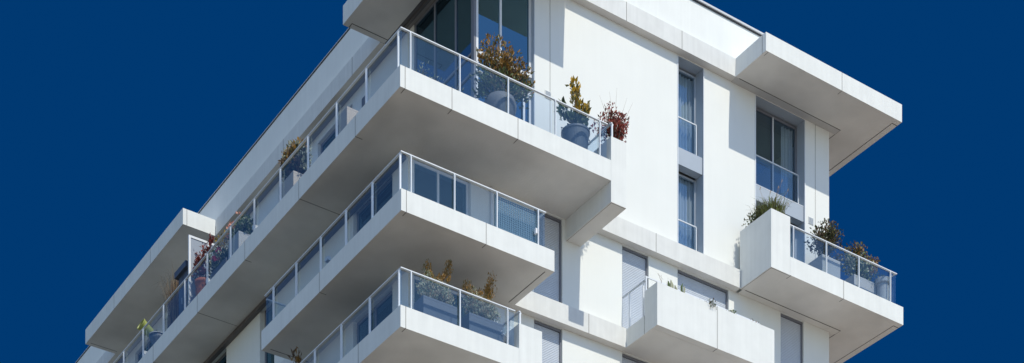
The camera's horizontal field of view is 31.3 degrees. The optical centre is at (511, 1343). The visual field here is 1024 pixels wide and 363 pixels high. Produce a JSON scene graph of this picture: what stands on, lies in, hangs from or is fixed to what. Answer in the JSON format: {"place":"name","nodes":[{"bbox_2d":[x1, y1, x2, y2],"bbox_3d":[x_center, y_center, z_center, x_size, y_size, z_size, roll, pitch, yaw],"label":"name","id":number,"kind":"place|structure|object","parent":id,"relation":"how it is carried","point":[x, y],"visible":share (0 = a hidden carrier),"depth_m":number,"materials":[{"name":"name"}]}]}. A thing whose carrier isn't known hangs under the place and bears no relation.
{"place":"outdoors","nodes":[
{"label":"outdoors","id":0,"kind":"place"},
{"bbox_2d":[149,331,162,344],"bbox_3d":[-12.138,-34.069,62.662,0.630,0.950,0.630,0,0,-34],"label":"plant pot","id":1,"kind":"object","parent":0,"point":[154,336],"visible":0.48,"depth_m":62.43,"materials":[{"name":"blue ceramic"}]},
{"bbox_2d":[174,260,187,314],"bbox_3d":[-10.593,-34.584,60.629,0.920,1.980,0.900,0,0,-34],"label":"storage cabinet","id":2,"kind":"object","parent":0,"point":[180,274],"visible":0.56,"depth_m":60.41,"materials":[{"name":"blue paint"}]},
{"bbox_2d":[75,0,902,362],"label":"apartment building","id":3,"kind":"structure","parent":0,"point":[409,172],"depth_m":55.02,"materials":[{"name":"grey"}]},
{"bbox_2d":[138,341,150,361],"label":"window","id":4,"kind":"structure","parent":3,"relation":"in","point":[148,345],"depth_m":72.02,"materials":[{"name":"blue glass"}]},
{"bbox_2d":[137,319,157,336],"bbox_3d":[-12.702,-34.601,63.518,0.563,2.014,0.850,0,0,-34],"label":"plant","id":5,"kind":"object","parent":3,"relation":"on","point":[148,328],"visible":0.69,"depth_m":63.50,"materials":[{"name":"green plant"}]},
{"bbox_2d":[157,269,178,327],"bbox_3d":[-11.345,-34.773,61.401,1.520,2.358,1.564,0,0,-34],"label":"dry grass pot","id":6,"kind":"object","parent":3,"relation":"on","point":[173,313],"visible":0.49,"depth_m":61.16,"materials":[{"name":"brown"}]},
{"bbox_2d":[191,232,213,295],"bbox_3d":[-9.992,-34.727,59.491,1.508,2.266,0.735,0,0,35],"label":"potted maple","id":7,"kind":"object","parent":3,"relation":"on","point":[200,283],"visible":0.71,"depth_m":59.26,"materials":[{"name":"plant"}]},
{"bbox_2d":[205,243,227,278],"bbox_3d":[-9.253,-34.331,58.230,0.802,1.474,1.987,0,0,-34],"label":"flowering planter","id":8,"kind":"object","parent":3,"relation":"on","point":[216,262],"visible":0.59,"depth_m":58.10,"materials":[{"name":"grey"}]},
{"bbox_2d":[212,230,228,271],"bbox_3d":[-9.241,-34.628,58.668,0.696,2.068,0.836,0,0,-34],"label":"topiary plant","id":9,"kind":"object","parent":3,"relation":"on","point":[218,244],"visible":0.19,"depth_m":58.52,"materials":[{"name":"green plant"}]},
{"bbox_2d":[216,352,225,362],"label":"window","id":10,"kind":"structure","parent":3,"relation":"in","point":[222,358],"depth_m":61.10,"materials":[{"name":"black glass"}]},
{"bbox_2d":[225,211,252,258],"bbox_3d":[-8.449,-34.432,57.254,0.766,1.678,1.472,0,0,-34],"label":"rose planter","id":11,"kind":"object","parent":3,"relation":"on","point":[242,229],"visible":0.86,"depth_m":56.95,"materials":[{"name":"white ceramic"}]},
{"bbox_2d":[265,305,271,362],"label":"window","id":12,"kind":"structure","parent":3,"relation":"in","point":[269,309],"depth_m":58.34,"materials":[{"name":"grey metal"}]},
{"bbox_2d":[286,347,301,362],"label":"brown leaf plant","id":13,"kind":"object","parent":3,"relation":"on","point":[298,359],"visible":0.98,"depth_m":54.05,"materials":[{"name":"brown plant"}]},
{"bbox_2d":[278,137,312,197],"bbox_3d":[-6.410,-34.645,54.203,0.898,2.104,1.657,0,0,-34],"label":"planter shrub","id":14,"kind":"object","parent":3,"relation":"on","point":[294,169],"visible":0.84,"depth_m":53.94,"materials":[{"name":"green plant"}]},
{"bbox_2d":[321,129,334,153],"bbox_3d":[-5.595,-38.054,58.995,0.076,2.500,2.310,0,0,-34],"label":"window","id":15,"kind":"structure","parent":3,"relation":"in","point":[332,134],"depth_m":59.61,"materials":[{"name":"blue glass"}]},
{"bbox_2d":[338,106,358,133],"bbox_3d":[-4.525,-34.094,51.453,0.550,1.000,0.500,0,0,-34],"label":"box planter","id":16,"kind":"object","parent":3,"relation":"on","point":[346,116],"visible":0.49,"depth_m":51.21,"materials":[{"name":"white"}]},
{"bbox_2d":[357,177,391,232],"bbox_3d":[-3.876,-31.676,52.406,0.076,2.596,2.230,0,0,-34],"label":"window","id":17,"kind":"structure","parent":3,"relation":"in","point":[389,181],"depth_m":52.40,"materials":[{"name":"grey metal"}]},
{"bbox_2d":[357,291,391,343],"bbox_3d":[-3.876,-28.527,52.406,0.076,2.433,2.230,0,0,-34],"label":"window","id":18,"kind":"structure","parent":3,"relation":"in","point":[375,310],"depth_m":52.40,"materials":[{"name":"grey metal"}]},
{"bbox_2d":[415,61,428,75],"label":"plant","id":19,"kind":"object","parent":3,"relation":"on","point":[423,71],"visible":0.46,"depth_m":49.04,"materials":[{"name":"green plant"}]},
{"bbox_2d":[414,258,456,324],"bbox_3d":[-2.069,-28.385,49.410,1.216,2.189,0.734,0,0,-34],"label":"conifer planter","id":20,"kind":"object","parent":3,"relation":"on","point":[434,300],"visible":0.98,"depth_m":49.28,"materials":[{"name":"green stone"}]},
{"bbox_2d":[414,160,467,214],"bbox_3d":[-2.024,-31.676,51.434,1.860,2.596,0.076,0,0,-34],"label":"window","id":21,"kind":"structure","parent":3,"relation":"in","point":[417,163],"depth_m":51.40,"materials":[{"name":"metal"}]},
{"bbox_2d":[414,276,467,311],"bbox_3d":[-2.024,-28.527,51.434,1.860,2.433,0.076,0,0,-34],"label":"window","id":22,"kind":"structure","parent":3,"relation":"in","point":[415,278],"depth_m":51.67,"materials":[{"name":"metal"}]},
{"bbox_2d":[414,0,471,96],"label":"window","id":23,"kind":"structure","parent":3,"relation":"in","point":[455,73],"depth_m":53.38,"materials":[{"name":"grey metal"}]},
{"bbox_2d":[461,272,502,341],"bbox_3d":[-0.868,-28.471,50.259,1.307,2.361,0.717,0,0,-34],"label":"conifer planter","id":24,"kind":"object","parent":3,"relation":"on","point":[479,317],"visible":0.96,"depth_m":50.09,"materials":[{"name":"green stone"}]},
{"bbox_2d":[494,319,506,342],"bbox_3d":[-0.312,-27.814,50.557,0.406,1.059,0.404,0,0,27],"label":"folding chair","id":25,"kind":"object","parent":3,"relation":"on","point":[504,337],"visible":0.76,"depth_m":50.50,"materials":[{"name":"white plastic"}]},
{"bbox_2d":[469,33,534,115],"bbox_3d":[-0.241,-34.905,50.814,2.279,2.624,0.972,0,0,-34],"label":"potted shrub","id":26,"kind":"object","parent":3,"relation":"on","point":[497,84],"visible":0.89,"depth_m":50.51,"materials":[{"name":"brown plant"}]},
{"bbox_2d":[476,0,530,123],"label":"window","id":27,"kind":"structure","parent":3,"relation":"in","point":[500,1],"depth_m":53.14,"materials":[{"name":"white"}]},
{"bbox_2d":[494,194,536,243],"bbox_3d":[0.097,-30.858,50.263,1.400,1.000,0.046,0,0,-34],"label":"privacy screen","id":28,"kind":"object","parent":3,"relation":"on","point":[517,227],"visible":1,"depth_m":50.27,"materials":[{"name":"blue"}]},
{"bbox_2d":[553,75,591,149],"bbox_3d":[1.744,-34.858,52.073,1.160,2.528,0.828,0,0,-9],"label":"potted magnolia","id":29,"kind":"object","parent":3,"relation":"on","point":[576,130],"visible":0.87,"depth_m":51.89,"materials":[{"name":"green stone"}]},
{"bbox_2d":[590,92,632,144],"bbox_3d":[2.870,-35.226,52.653,0.981,2.056,1.209,0,0,33],"label":"red shrub","id":30,"kind":"object","parent":3,"relation":"on","point":[619,130],"visible":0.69,"depth_m":52.49,"materials":[{"name":"red plant"}]},
{"bbox_2d":[667,280,684,292],"bbox_3d":[4.860,-31.202,54.152,0.603,0.477,0.185,0,0,-34],"label":"cactus","id":31,"kind":"object","parent":3,"relation":"on","point":[670,284],"visible":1,"depth_m":54.02,"materials":[{"name":"green plant"}]},
{"bbox_2d":[678,68,695,153],"bbox_3d":[5.256,-38.124,56.744,1.000,2.660,0.195,0,0,-34],"label":"window","id":32,"kind":"structure","parent":3,"relation":"in","point":[686,88],"depth_m":56.91,"materials":[{"name":"glass"}]},
{"bbox_2d":[678,173,695,249],"bbox_3d":[5.256,-34.904,56.744,1.000,2.620,0.195,0,0,-34],"label":"window","id":33,"kind":"structure","parent":3,"relation":"in","point":[686,191],"depth_m":56.91,"materials":[{"name":"blue metal"}]},
{"bbox_2d":[706,297,716,309],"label":"succulent","id":34,"kind":"object","parent":3,"relation":"on","point":[710,302],"visible":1,"depth_m":54.58,"materials":[{"name":"green plant"}]},
{"bbox_2d":[756,108,796,202],"bbox_3d":[8.325,-38.104,58.818,2.090,2.700,0.201,0,0,-34],"label":"window","id":35,"kind":"structure","parent":3,"relation":"in","point":[786,135],"depth_m":59.26,"materials":[{"name":"blue metal"}]},
{"bbox_2d":[790,227,796,258],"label":"window","id":36,"kind":"structure","parent":3,"relation":"in","point":[795,230],"depth_m":59.32,"materials":[{"name":"grey metal"}]},
{"bbox_2d":[804,218,848,278],"bbox_3d":[10.071,-34.748,58.501,1.843,2.309,1.194,0,0,-34],"label":"potted shrub","id":37,"kind":"object","parent":3,"relation":"on","point":[833,265],"visible":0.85,"depth_m":58.07,"materials":[{"name":"green plant"}]},
{"bbox_2d":[840,241,880,294],"bbox_3d":[11.311,-34.609,59.318,1.716,2.030,0.930,0,0,-34],"label":"potted shrub","id":38,"kind":"object","parent":3,"relation":"on","point":[867,284],"visible":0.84,"depth_m":59.05,"materials":[{"name":"brown plant"}]},
{"bbox_2d":[870,270,888,300],"bbox_3d":[11.894,-34.175,59.253,0.813,1.163,0.529,0,0,-12],"label":"round pot","id":39,"kind":"object","parent":3,"relation":"on","point":[882,283],"visible":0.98,"depth_m":59.11,"materials":[{"name":"white ceramic"}]},
{"bbox_2d":[0,0,1023,362],"label":"sky","id":40,"kind":"structure","parent":0,"point":[118,117],"materials":[{"name":"blue"}]},
{"bbox_2d":[741,179,790,226],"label":"ornamental grass","id":41,"kind":"object","parent":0,"point":[760,211],"depth_m":56.44,"materials":[{"name":"green plant"}]}
]}

